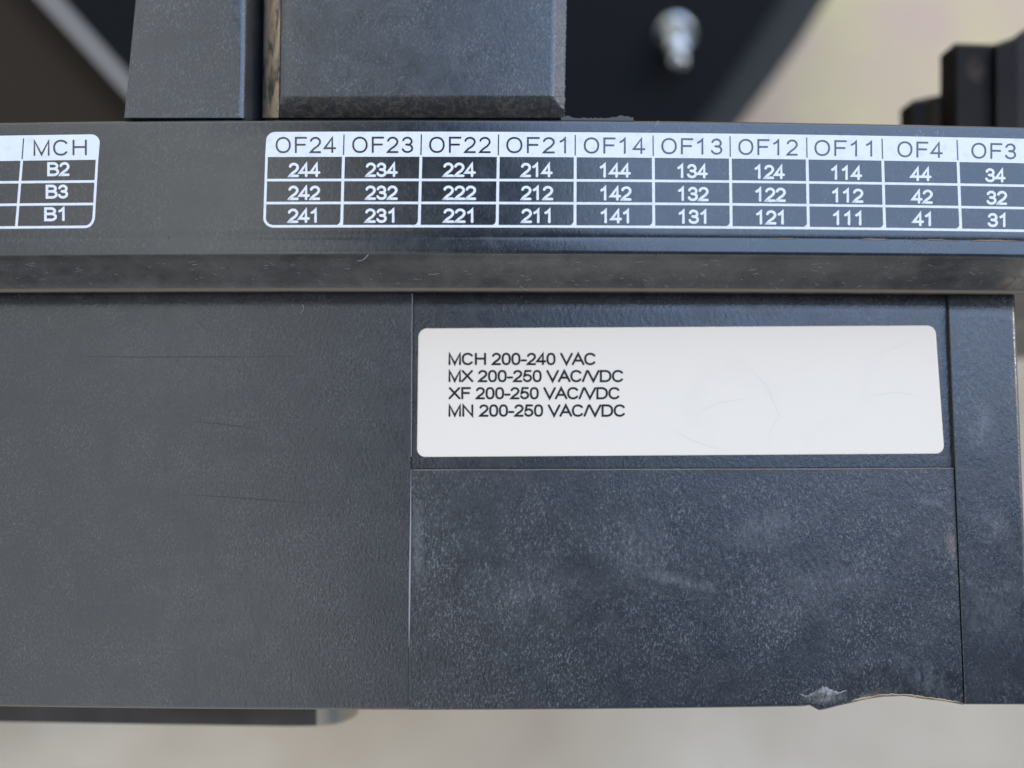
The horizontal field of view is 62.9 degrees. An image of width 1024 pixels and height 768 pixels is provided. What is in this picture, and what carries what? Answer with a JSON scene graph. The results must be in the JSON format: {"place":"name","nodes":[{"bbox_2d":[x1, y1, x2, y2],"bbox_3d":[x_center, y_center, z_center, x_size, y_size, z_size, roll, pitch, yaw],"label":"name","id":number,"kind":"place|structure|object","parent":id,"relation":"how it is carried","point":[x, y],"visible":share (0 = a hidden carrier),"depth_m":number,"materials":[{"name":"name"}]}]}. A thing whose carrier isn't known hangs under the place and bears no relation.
{"place":"outdoors","nodes":[
{"label":"outdoors","id":0,"kind":"place"},
{"bbox_2d":[0,0,1023,767],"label":"ground","id":1,"kind":"structure","parent":0,"point":[862,62],"depth_m":0.30,"materials":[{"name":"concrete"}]},
{"bbox_2d":[0,0,1023,709],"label":"circuit breaker","id":2,"kind":"object","parent":1,"relation":"on","point":[402,354],"visible":1,"depth_m":0.11,"materials":[{"name":"plastic"}]},
{"bbox_2d":[0,0,128,122],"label":"sheet metal panel","id":3,"kind":"object","parent":2,"relation":"attached to","point":[59,62],"visible":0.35,"depth_m":0.19,"materials":[{"name":"grey metal"}]},
{"bbox_2d":[0,706,357,725],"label":"flat bar","id":4,"kind":"object","parent":2,"relation":"attached to","point":[274,717],"visible":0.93,"depth_m":0.12,"materials":[{"name":"metal"}]},
{"bbox_2d":[64,0,825,121],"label":"backing plate","id":5,"kind":"object","parent":2,"relation":"attached to","point":[740,52],"visible":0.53,"depth_m":0.27,"materials":[{"name":"black"}]},
{"bbox_2d":[655,14,694,70],"bbox_3d":[0.052,-0.107,0.268,0.013,0.017,0.020,0,85,0],"label":"hex bolt","id":6,"kind":"object","parent":5,"relation":"on","point":[675,34],"visible":1,"depth_m":0.27,"materials":[{"name":"silver metal"}]},
{"bbox_2d":[900,30,1023,126],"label":"stepped bracket","id":7,"kind":"object","parent":2,"relation":"attached to","point":[981,84],"visible":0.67,"depth_m":0.14,"materials":[{"name":"black plastic"}]}
]}

